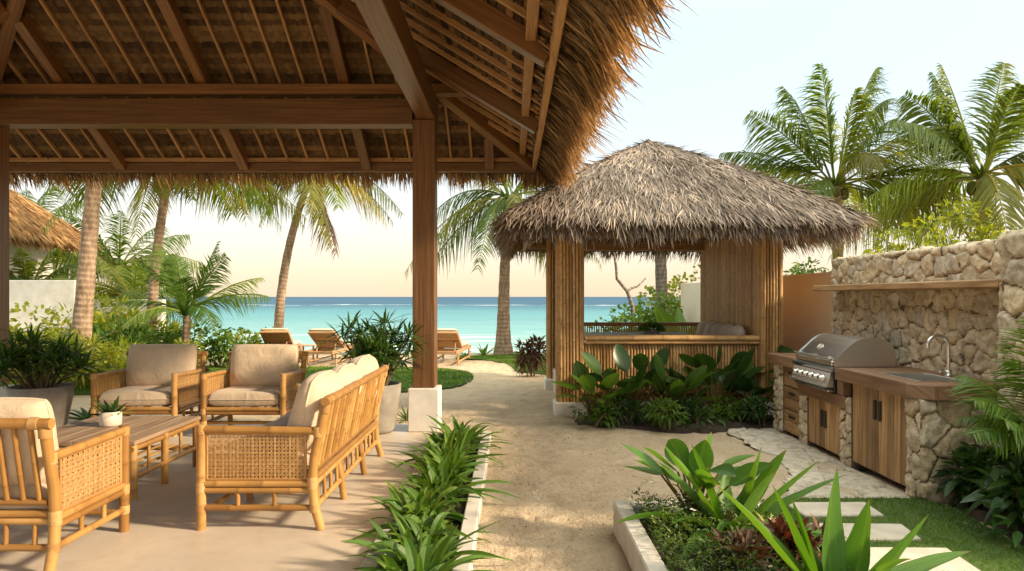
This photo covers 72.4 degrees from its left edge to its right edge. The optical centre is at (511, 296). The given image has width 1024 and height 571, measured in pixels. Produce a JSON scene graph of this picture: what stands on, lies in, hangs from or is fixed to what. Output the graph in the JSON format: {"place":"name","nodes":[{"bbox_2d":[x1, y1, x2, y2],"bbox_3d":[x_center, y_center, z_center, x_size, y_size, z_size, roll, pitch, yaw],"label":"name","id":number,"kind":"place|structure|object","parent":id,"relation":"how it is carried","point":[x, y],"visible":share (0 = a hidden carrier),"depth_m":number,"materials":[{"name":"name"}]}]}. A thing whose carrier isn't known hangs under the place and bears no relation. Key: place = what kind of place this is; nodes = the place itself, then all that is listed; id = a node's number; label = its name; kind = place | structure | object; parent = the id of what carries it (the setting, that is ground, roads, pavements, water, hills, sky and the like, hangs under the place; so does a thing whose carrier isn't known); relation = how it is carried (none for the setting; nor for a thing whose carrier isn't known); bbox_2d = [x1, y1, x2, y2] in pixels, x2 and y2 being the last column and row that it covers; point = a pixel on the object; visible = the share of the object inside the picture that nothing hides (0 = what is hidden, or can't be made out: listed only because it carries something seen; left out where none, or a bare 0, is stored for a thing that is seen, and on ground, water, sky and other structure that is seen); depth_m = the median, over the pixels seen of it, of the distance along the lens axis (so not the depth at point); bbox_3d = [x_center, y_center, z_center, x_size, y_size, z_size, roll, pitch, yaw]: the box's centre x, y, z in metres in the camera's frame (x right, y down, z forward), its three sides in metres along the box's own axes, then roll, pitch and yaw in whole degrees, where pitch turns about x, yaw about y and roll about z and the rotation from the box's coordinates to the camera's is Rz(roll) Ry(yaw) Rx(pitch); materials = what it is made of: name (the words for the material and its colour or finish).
{"place":"outdoors","nodes":[
{"label":"outdoors","id":0,"kind":"place"},
{"bbox_2d":[0,424,439,570],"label":"terrace floor","id":1,"kind":"structure","parent":0,"point":[162,534],"depth_m":4.34,"materials":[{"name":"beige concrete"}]},
{"bbox_2d":[0,322,115,427],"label":"potted plant","id":2,"kind":"object","parent":1,"relation":"on","point":[58,395],"visible":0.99,"depth_m":7.23,"materials":[{"name":"green plant"}]},
{"bbox_2d":[0,397,129,570],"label":"armchair","id":3,"kind":"object","parent":1,"relation":"on","point":[44,479],"visible":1,"depth_m":3.68,"materials":[{"name":"wood"}]},
{"bbox_2d":[56,416,200,500],"bbox_3d":[-3.120,1.238,5.480,0.898,0.425,1.050,0,0,0],"label":"coffee table","id":4,"kind":"object","parent":1,"relation":"on","point":[146,432],"visible":0.52,"depth_m":5.42,"materials":[{"name":"brown wood"}]},
{"bbox_2d":[80,396,128,426],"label":"potted plant","id":5,"kind":"object","parent":4,"relation":"on","point":[110,415],"visible":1,"depth_m":5.51,"materials":[{"name":"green plant"}]},
{"bbox_2d":[90,344,207,436],"bbox_3d":[-3.931,0.996,7.631,0.904,0.924,0.811,0,0,-2],"label":"armchair","id":6,"kind":"object","parent":1,"relation":"on","point":[164,376],"visible":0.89,"depth_m":7.71,"materials":[{"name":"beige fabric"}]},
{"bbox_2d":[200,344,308,424],"bbox_3d":[-2.780,0.996,7.611,0.904,0.924,0.811,0,0,0],"label":"armchair","id":7,"kind":"object","parent":1,"relation":"on","point":[258,376],"visible":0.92,"depth_m":7.61,"materials":[{"name":"beige fabric"}]},
{"bbox_2d":[196,354,388,530],"bbox_3d":[-1.544,0.981,5.360,0.851,0.954,2.084,0,0,0],"label":"sofa","id":8,"kind":"object","parent":1,"relation":"on","point":[321,423],"visible":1,"depth_m":4.40,"materials":[{"name":"wood"}]},
{"bbox_2d":[0,0,698,431],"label":"thatched pavilion","id":9,"kind":"structure","parent":1,"relation":"on","point":[426,94],"depth_m":7.53,"materials":[{"name":"brown wood"}]},
{"bbox_2d":[314,307,432,434],"bbox_3d":[-1.461,0.775,7.508,1.228,1.349,1.295,0,0,0],"label":"potted plant","id":10,"kind":"object","parent":1,"relation":"on","point":[373,342],"visible":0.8,"depth_m":7.36,"materials":[{"name":"green plant"}]},
{"bbox_2d":[378,451,524,507],"bbox_3d":[-0.502,1.294,4.968,0.924,0.358,0.941,0,0,-44],"label":"lily clump","id":11,"kind":"object","parent":1,"relation":"on","point":[438,477],"visible":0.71,"depth_m":5.00,"materials":[{"name":"green plant"}]},
{"bbox_2d":[113,297,679,352],"bbox_3d":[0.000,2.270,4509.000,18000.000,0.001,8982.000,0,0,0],"label":"sea","id":12,"kind":"structure","parent":0,"point":[472,321],"depth_m":89.03,"materials":[{"name":"liquid"}]},
{"bbox_2d":[338,506,507,570],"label":"lily clump","id":13,"kind":"object","parent":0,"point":[415,529],"visible":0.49,"depth_m":3.76,"materials":[{"name":"green plant"}]},
{"bbox_2d":[353,517,516,570],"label":"lily clump","id":14,"kind":"object","parent":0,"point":[429,557],"visible":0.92,"depth_m":3.49,"materials":[{"name":"green plant"}]},
{"bbox_2d":[456,353,545,374],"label":"lawn","id":15,"kind":"structure","parent":0,"point":[517,370],"depth_m":16.05,"materials":[{"name":"green plant"}]},
{"bbox_2d":[9,0,1023,296],"label":"sky","id":16,"kind":"structure","parent":0,"point":[731,59],"materials":[{"name":"white"}]},
{"bbox_2d":[67,353,1012,570],"bbox_3d":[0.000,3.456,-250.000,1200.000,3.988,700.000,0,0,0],"label":"ground","id":17,"kind":"structure","parent":0,"point":[489,391],"depth_m":6.05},
{"bbox_2d":[9,301,59,373],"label":"garden shrub","id":18,"kind":"object","parent":17,"relation":"on","point":[12,329],"visible":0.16,"depth_m":12.90,"materials":[{"name":"green plant"}]},
{"bbox_2d":[9,280,75,344],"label":"garden wall","id":19,"kind":"structure","parent":17,"relation":"on","point":[48,293],"depth_m":14.00,"materials":[{"name":"white paint"}]},
{"bbox_2d":[9,189,102,279],"bbox_3d":[-13.251,-0.751,17.288,4.338,4.602,4.315,0,0,0],"label":"thatched hut","id":20,"kind":"object","parent":17,"relation":"on","point":[29,219],"visible":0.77,"depth_m":17.33,"materials":[{"name":"plant"}]},
{"bbox_2d":[9,335,107,388],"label":"garden shrub","id":21,"kind":"object","parent":17,"relation":"on","point":[71,379],"visible":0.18,"depth_m":10.39,"materials":[{"name":"green plant"}]},
{"bbox_2d":[9,248,109,329],"bbox_3d":[-11.520,0.226,16.546,3.592,2.746,3.819,0,0,-43],"label":"shrub","id":22,"kind":"object","parent":17,"relation":"on","point":[28,267],"visible":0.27,"depth_m":16.35,"materials":[{"name":"green plant"}]},
{"bbox_2d":[19,187,124,290],"bbox_3d":[-14.058,-0.872,19.752,5.746,4.940,5.067,0,0,0],"label":"palm","id":23,"kind":"object","parent":17,"relation":"on","point":[61,216],"visible":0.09,"depth_m":20.13,"materials":[{"name":"green plant"}]},
{"bbox_2d":[93,291,144,336],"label":"garden shrub","id":24,"kind":"object","parent":17,"relation":"on","point":[103,303],"visible":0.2,"depth_m":15.78,"materials":[{"name":"green plant"}]},
{"bbox_2d":[53,210,211,320],"bbox_3d":[-11.741,-0.239,20.990,4.677,4.469,5.255,0,0,37],"label":"palm","id":25,"kind":"object","parent":17,"relation":"on","point":[115,252],"visible":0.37,"depth_m":20.73,"materials":[{"name":"green plant"}]},
{"bbox_2d":[73,254,206,325],"bbox_3d":[-9.786,0.220,18.159,3.565,2.753,3.419,0,0,0],"label":"shrub","id":26,"kind":"object","parent":17,"relation":"on","point":[137,291],"visible":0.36,"depth_m":17.81,"materials":[{"name":"green plant"}]},
{"bbox_2d":[129,322,197,349],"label":"garden shrub","id":27,"kind":"object","parent":17,"relation":"on","point":[174,335],"visible":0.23,"depth_m":14.33,"materials":[{"name":"green plant"}]},
{"bbox_2d":[134,317,204,342],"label":"garden shrub","id":28,"kind":"object","parent":17,"relation":"on","point":[175,325],"visible":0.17,"depth_m":15.06,"materials":[{"name":"green plant"}]},
{"bbox_2d":[40,174,308,338],"bbox_3d":[-7.136,-1.490,14.874,5.139,6.170,5.168,0,0,0],"label":"coconut palm","id":29,"kind":"object","parent":17,"relation":"on","point":[162,204],"visible":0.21,"depth_m":14.96,"materials":[{"name":"green plant"}]},
{"bbox_2d":[177,323,257,368],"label":"garden shrub","id":30,"kind":"object","parent":17,"relation":"on","point":[218,349],"visible":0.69,"depth_m":14.30,"materials":[{"name":"green plant"}]},
{"bbox_2d":[12,365,473,394],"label":"lawn","id":31,"kind":"structure","parent":17,"relation":"on","point":[443,388],"depth_m":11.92,"materials":[{"name":"green plant"}]},
{"bbox_2d":[9,326,89,384],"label":"garden shrub","id":32,"kind":"object","parent":31,"relation":"on","point":[61,328],"visible":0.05,"depth_m":11.61,"materials":[{"name":"green plant"}]},
{"bbox_2d":[39,302,152,348],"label":"garden shrub","id":33,"kind":"object","parent":31,"relation":"on","point":[103,319],"visible":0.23,"depth_m":13.74,"materials":[{"name":"green plant"}]},
{"bbox_2d":[66,333,149,388],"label":"garden shrub","id":34,"kind":"object","parent":31,"relation":"on","point":[112,351],"visible":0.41,"depth_m":11.36,"materials":[{"name":"green plant"}]},
{"bbox_2d":[91,353,126,387],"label":"garden shrub","id":35,"kind":"object","parent":31,"relation":"on","point":[121,362],"visible":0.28,"depth_m":10.76,"materials":[{"name":"green plant"}]},
{"bbox_2d":[66,314,164,365],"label":"garden shrub","id":36,"kind":"object","parent":31,"relation":"on","point":[132,330],"visible":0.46,"depth_m":13.24,"materials":[{"name":"green plant"}]},
{"bbox_2d":[20,174,273,382],"bbox_3d":[-6.812,-1.814,11.978,5.850,6.843,5.631,0,0,0],"label":"coconut palm","id":37,"kind":"object","parent":31,"relation":"on","point":[83,315],"visible":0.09,"depth_m":11.95,"materials":[{"name":"plant"}]},
{"bbox_2d":[117,241,271,343],"bbox_3d":[-6.227,0.223,14.112,2.997,2.748,2.347,0,0,0],"label":"young palm","id":38,"kind":"object","parent":31,"relation":"on","point":[181,293],"visible":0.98,"depth_m":13.83,"materials":[{"name":"green plant"}]},
{"bbox_2d":[260,328,301,350],"bbox_3d":[-5.283,1.081,16.025,0.665,0.788,1.950,0,0,-7],"label":"sun lounger","id":39,"kind":"object","parent":17,"relation":"on","point":[276,335],"visible":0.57,"depth_m":15.47,"materials":[{"name":"brown wood"}]},
{"bbox_2d":[218,174,403,327],"bbox_3d":[-4.835,-1.439,18.167,4.580,6.224,3.879,0,0,24],"label":"coconut palm","id":40,"kind":"object","parent":17,"relation":"on","point":[316,199],"visible":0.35,"depth_m":17.89,"materials":[{"name":"green plant"}]},
{"bbox_2d":[304,329,353,364],"bbox_3d":[-4.018,1.081,15.775,0.665,0.788,1.950,0,0,6],"label":"sun lounger","id":41,"kind":"object","parent":17,"relation":"on","point":[317,336],"visible":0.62,"depth_m":15.24,"materials":[{"name":"brown wood"}]},
{"bbox_2d":[358,431,490,570],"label":"bed kerb","id":42,"kind":"structure","parent":17,"relation":"on","point":[471,519],"depth_m":4.43,"materials":[{"name":"concrete"}]},
{"bbox_2d":[362,483,489,535],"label":"lily clump","id":43,"kind":"object","parent":17,"relation":"on","point":[420,496],"visible":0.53,"depth_m":4.45,"materials":[{"name":"green plant"}]},
{"bbox_2d":[391,438,479,570],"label":"soil strip","id":44,"kind":"object","parent":17,"relation":"on","point":[461,509],"depth_m":4.72,"materials":[{"name":"brown soil"}]},
{"bbox_2d":[350,480,496,559],"bbox_3d":[-0.535,1.383,4.174,0.886,0.349,0.919,0,0,0],"label":"lily clump","id":45,"kind":"object","parent":44,"relation":"on","point":[409,501],"visible":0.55,"depth_m":4.31,"materials":[{"name":"green plant"}]},
{"bbox_2d":[396,427,494,482],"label":"lily clump","id":46,"kind":"object","parent":44,"relation":"on","point":[438,455],"visible":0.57,"depth_m":5.59,"materials":[{"name":"green plant"}]},
{"bbox_2d":[396,424,505,467],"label":"lily clump","id":47,"kind":"object","parent":44,"relation":"on","point":[456,446],"visible":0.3,"depth_m":5.87,"materials":[{"name":"green plant"}]},
{"bbox_2d":[437,329,470,364],"bbox_3d":[-1.397,1.081,15.775,0.665,0.788,1.950,0,0,6],"label":"sun lounger","id":48,"kind":"object","parent":17,"relation":"on","point":[449,341],"visible":0.78,"depth_m":15.31,"materials":[{"name":"brown wood"}]},
{"bbox_2d":[411,426,496,466],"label":"lily clump","id":49,"kind":"object","parent":17,"relation":"on","point":[457,436],"visible":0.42,"depth_m":6.25,"materials":[{"name":"green plant"}]},
{"bbox_2d":[427,414,520,448],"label":"lily clump","id":50,"kind":"object","parent":17,"relation":"on","point":[444,426],"visible":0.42,"depth_m":6.64,"materials":[{"name":"green plant"}]},
{"bbox_2d":[404,174,600,354],"bbox_3d":[0.006,-1.074,18.017,5.106,5.340,4.701,0,0,0],"label":"coconut palm","id":51,"kind":"object","parent":17,"relation":"on","point":[503,344],"visible":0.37,"depth_m":17.65,"materials":[{"name":"green plant"}]},
{"bbox_2d":[509,334,545,376],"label":"croton shrub","id":52,"kind":"object","parent":17,"relation":"on","point":[537,354],"visible":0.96,"depth_m":12.94,"materials":[{"name":"brown plant"}]},
{"bbox_2d":[586,303,647,331],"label":"leafy shrub","id":53,"kind":"object","parent":17,"relation":"on","point":[641,315],"visible":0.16,"depth_m":14.81,"materials":[{"name":"green plant"}]},
{"bbox_2d":[613,253,645,327],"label":"bare tree","id":54,"kind":"object","parent":17,"relation":"on","point":[630,300],"visible":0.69,"depth_m":14.97,"materials":[{"name":"brown plant"}]},
{"bbox_2d":[617,287,683,328],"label":"leafy shrub","id":55,"kind":"object","parent":17,"relation":"on","point":[651,318],"visible":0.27,"depth_m":15.63,"materials":[{"name":"green plant"}]},
{"bbox_2d":[655,252,667,311],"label":"coconut palm","id":56,"kind":"object","parent":17,"relation":"on","point":[660,275],"visible":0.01,"depth_m":17.08,"materials":[{"name":"grey plant"}]},
{"bbox_2d":[574,413,773,433],"bbox_3d":[2.145,1.454,8.214,2.823,0.102,1.072,0,0,0],"label":"soil bed","id":57,"kind":"object","parent":17,"relation":"on","point":[707,428],"visible":0.31,"depth_m":7.80,"materials":[{"name":"brown soil"}]},
{"bbox_2d":[568,395,620,429],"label":"shrub","id":58,"kind":"object","parent":57,"relation":"on","point":[597,410],"visible":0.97,"depth_m":7.89,"materials":[{"name":"green plant"}]},
{"bbox_2d":[550,360,646,416],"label":"broadleaf plant","id":59,"kind":"object","parent":57,"relation":"on","point":[583,378],"visible":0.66,"depth_m":7.95,"materials":[{"name":"green plant"}]},
{"bbox_2d":[601,394,646,428],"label":"shrub","id":60,"kind":"object","parent":57,"relation":"on","point":[627,411],"visible":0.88,"depth_m":7.90,"materials":[{"name":"green plant"}]},
{"bbox_2d":[581,343,683,417],"bbox_3d":[1.398,1.018,8.181,1.170,0.916,1.393,0,0,0],"label":"broadleaf plant","id":61,"kind":"object","parent":57,"relation":"on","point":[622,359],"visible":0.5,"depth_m":8.32,"materials":[{"name":"green plant"}]},
{"bbox_2d":[641,394,689,429],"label":"shrub","id":62,"kind":"object","parent":57,"relation":"on","point":[662,419],"visible":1,"depth_m":7.68,"materials":[{"name":"green plant"}]},
{"bbox_2d":[629,353,718,418],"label":"broadleaf plant","id":63,"kind":"object","parent":57,"relation":"on","point":[695,378],"visible":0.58,"depth_m":7.94,"materials":[{"name":"green plant"}]},
{"bbox_2d":[666,394,712,428],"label":"shrub","id":64,"kind":"object","parent":57,"relation":"on","point":[696,411],"visible":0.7,"depth_m":7.88,"materials":[{"name":"green plant"}]},
{"bbox_2d":[665,347,764,416],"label":"broadleaf plant","id":65,"kind":"object","parent":57,"relation":"on","point":[741,363],"visible":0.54,"depth_m":8.13,"materials":[{"name":"green plant"}]},
{"bbox_2d":[707,394,749,426],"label":"shrub","id":66,"kind":"object","parent":57,"relation":"on","point":[730,410],"visible":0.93,"depth_m":7.94,"materials":[{"name":"green plant"}]},
{"bbox_2d":[719,368,774,410],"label":"broadleaf plant","id":67,"kind":"object","parent":57,"relation":"on","point":[745,386],"visible":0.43,"depth_m":8.10,"materials":[{"name":"green plant"}]},
{"bbox_2d":[736,394,777,425],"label":"shrub","id":68,"kind":"object","parent":57,"relation":"on","point":[760,410],"visible":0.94,"depth_m":7.81,"materials":[{"name":"green plant"}]},
{"bbox_2d":[654,305,696,334],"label":"banana plant","id":69,"kind":"object","parent":17,"relation":"on","point":[662,315],"visible":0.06,"depth_m":13.47,"materials":[{"name":"green plant"}]},
{"bbox_2d":[483,138,881,416],"bbox_3d":[1.973,-0.372,10.169,4.725,3.855,4.712,0,0,0],"label":"bamboo gazebo","id":70,"kind":"object","parent":17,"relation":"on","point":[739,230],"visible":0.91,"depth_m":8.76,"materials":[{"name":"beige plant"}]},
{"bbox_2d":[584,332,691,334],"bbox_3d":[1.750,0.838,9.950,1.500,0.625,0.840,0,0,0],"label":"gazebo table","id":71,"kind":"object","parent":70,"relation":"on","point":[629,333],"visible":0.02,"depth_m":9.97,"materials":[{"name":"wood"}]},
{"bbox_2d":[667,265,699,316],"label":"leafy shrub","id":72,"kind":"object","parent":17,"relation":"on","point":[678,279],"visible":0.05,"depth_m":17.61,"materials":[{"name":"green plant"}]},
{"bbox_2d":[613,501,791,570],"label":"planter box","id":73,"kind":"object","parent":17,"relation":"on","point":[634,540],"visible":0.12,"depth_m":3.84,"materials":[{"name":"concrete"}]},
{"bbox_2d":[613,444,846,565],"bbox_3d":[1.253,1.159,3.901,1.137,0.608,1.038,0,0,24],"label":"crinum lily","id":74,"kind":"object","parent":73,"relation":"in","point":[752,493],"visible":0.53,"depth_m":4.00,"materials":[{"name":"green plant"}]},
{"bbox_2d":[627,486,850,570],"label":"ground cover","id":75,"kind":"object","parent":73,"relation":"in","point":[684,545],"visible":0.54,"depth_m":3.63,"materials":[{"name":"green plant"}]},
{"bbox_2d":[703,526,778,570],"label":"bromeliad plant","id":76,"kind":"object","parent":73,"relation":"in","point":[743,537],"visible":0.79,"depth_m":3.43,"materials":[{"name":"red plant"}]},
{"bbox_2d":[726,514,800,570],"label":"croton","id":77,"kind":"object","parent":73,"relation":"in","point":[773,527],"visible":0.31,"depth_m":3.53,"materials":[{"name":"red plant"}]},
{"bbox_2d":[772,513,825,570],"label":"croton","id":78,"kind":"object","parent":73,"relation":"in","point":[816,542],"visible":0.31,"depth_m":3.49,"materials":[{"name":"red plant"}]},
{"bbox_2d":[716,465,969,570],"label":"crinum lily","id":79,"kind":"object","parent":73,"relation":"in","point":[839,552],"visible":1,"depth_m":3.14,"materials":[{"name":"green plant"}]},
{"bbox_2d":[681,272,833,350],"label":"boundary wall","id":80,"kind":"structure","parent":17,"relation":"on","point":[807,313],"depth_m":9.73,"materials":[{"name":"beige paint"}]},
{"bbox_2d":[783,256,830,274],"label":"broadleaf tree","id":81,"kind":"object","parent":17,"relation":"on","point":[795,268],"visible":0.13,"depth_m":15.15,"materials":[{"name":"green plant"}]},
{"bbox_2d":[718,63,1022,267],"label":"coconut palm","id":82,"kind":"object","parent":17,"relation":"on","point":[859,159],"visible":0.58,"depth_m":16.73,"materials":[{"name":"green plant"}]},
{"bbox_2d":[768,334,999,505],"bbox_3d":[3.248,0.914,6.407,0.745,1.232,2.885,0,0,0],"label":"kitchen counter","id":83,"kind":"object","parent":17,"relation":"on","point":[897,425],"visible":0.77,"depth_m":5.55,"materials":[{"name":"beige stone"}]},
{"bbox_2d":[809,397,824,447],"bbox_3d":[2.950,1.207,6.770,0.051,0.445,0.348,0,0,0],"label":"door","id":84,"kind":"structure","parent":83,"relation":"in","point":[816,407],"depth_m":6.76,"materials":[{"name":"brown wood"}]},
{"bbox_2d":[823,403,840,454],"bbox_3d":[2.950,1.207,6.415,0.051,0.445,0.348,0,0,0],"label":"door","id":85,"kind":"structure","parent":83,"relation":"in","point":[831,423],"depth_m":6.42,"materials":[{"name":"brown wood"}]},
{"bbox_2d":[789,333,895,392],"bbox_3d":[3.107,0.615,6.675,0.636,0.490,0.862,0,0,0],"label":"gas grill","id":86,"kind":"object","parent":83,"relation":"in","point":[819,359],"visible":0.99,"depth_m":6.36,"materials":[{"name":"silver metal"}]},
{"bbox_2d":[853,384,878,472],"bbox_3d":[2.950,1.080,5.834,0.051,0.680,0.420,0,0,0],"label":"door","id":87,"kind":"structure","parent":83,"relation":"in","point":[865,400],"depth_m":5.81,"materials":[{"name":"brown wood"}]},
{"bbox_2d":[878,391,906,485],"bbox_3d":[2.950,1.080,5.407,0.051,0.680,0.420,0,0,0],"label":"door","id":88,"kind":"structure","parent":83,"relation":"in","point":[891,407],"depth_m":5.41,"materials":[{"name":"brown wood"}]},
{"bbox_2d":[860,212,960,255],"bbox_3d":[7.206,0.022,12.892,2.037,3.122,2.011,0,0,0],"label":"broadleaf tree","id":89,"kind":"object","parent":17,"relation":"on","point":[878,247],"visible":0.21,"depth_m":12.80,"materials":[{"name":"green plant"}]},
{"bbox_2d":[827,62,1023,264],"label":"coconut palm","id":90,"kind":"object","parent":17,"relation":"on","point":[984,187],"visible":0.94,"depth_m":14.90,"materials":[{"name":"green plant"}]},
{"bbox_2d":[830,228,1023,510],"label":"stone wall","id":91,"kind":"structure","parent":17,"relation":"on","point":[966,323],"depth_m":5.80,"materials":[{"name":"beige stone"}]},
{"bbox_2d":[813,279,1000,290],"bbox_3d":[3.473,-0.091,6.223,0.345,0.062,2.915,0,0,0],"label":"shelf","id":92,"kind":"object","parent":91,"relation":"attached to","point":[967,284],"visible":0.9,"depth_m":5.72,"materials":[{"name":"brown wood"}]},
{"bbox_2d":[931,198,1008,241],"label":"broadleaf tree","id":93,"kind":"object","parent":17,"relation":"on","point":[955,217],"visible":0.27,"depth_m":13.38,"materials":[{"name":"green plant"}]},
{"bbox_2d":[960,506,1023,545],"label":"soil bed","id":94,"kind":"object","parent":17,"relation":"on","point":[980,513],"visible":0.26,"depth_m":4.61,"materials":[{"name":"brown soil"}]},
{"bbox_2d":[930,445,998,509],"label":"dark shrub","id":95,"kind":"object","parent":94,"relation":"on","point":[964,488],"visible":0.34,"depth_m":4.88,"materials":[{"name":"green plant"}]},
{"bbox_2d":[944,317,1023,462],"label":"areca palm","id":96,"kind":"object","parent":94,"relation":"on","point":[993,429],"visible":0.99,"depth_m":4.34,"materials":[{"name":"green plant"}]},
{"bbox_2d":[949,435,1023,513],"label":"dark shrub","id":97,"kind":"object","parent":94,"relation":"on","point":[1001,459],"visible":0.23,"depth_m":4.56,"materials":[{"name":"green plant"}]},
{"bbox_2d":[960,454,1023,549],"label":"dark shrub","id":98,"kind":"object","parent":94,"relation":"on","point":[994,503],"visible":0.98,"depth_m":4.22,"materials":[{"name":"green plant"}]},
{"bbox_2d":[622,432,771,517],"bbox_3d":[1.080,1.113,4.209,0.910,0.546,0.623,0,0,22],"label":"fanleaf plant","id":99,"kind":"object","parent":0,"point":[679,450],"visible":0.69,"depth_m":4.22,"materials":[{"name":"green plant"}]},
{"bbox_2d":[728,427,911,498],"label":"flagstone path","id":100,"kind":"structure","parent":0,"point":[799,457],"depth_m":6.01,"materials":[{"name":"beige stone"}]},
{"bbox_2d":[762,495,1023,570],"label":"lawn","id":101,"kind":"structure","parent":0,"point":[979,545],"depth_m":4.34,"materials":[{"name":"green plant"}]},
{"bbox_2d":[788,502,883,517],"bbox_3d":[2.194,1.472,4.761,0.568,0.066,0.302,0,0,0],"label":"stepping stone","id":102,"kind":"object","parent":101,"relation":"on","point":[820,509],"visible":0.48,"depth_m":4.73,"materials":[{"name":"stone"}]},
{"bbox_2d":[809,523,920,541],"bbox_3d":[2.180,1.472,4.304,0.584,0.066,0.309,0,0,0],"label":"stepping stone","id":103,"kind":"object","parent":101,"relation":"on","point":[892,532],"visible":0.43,"depth_m":4.29,"materials":[{"name":"stone"}]},
{"bbox_2d":[869,547,979,570],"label":"stepping stone","id":104,"kind":"object","parent":101,"relation":"on","point":[877,554],"visible":0.41,"depth_m":3.87,"materials":[{"name":"stone"}]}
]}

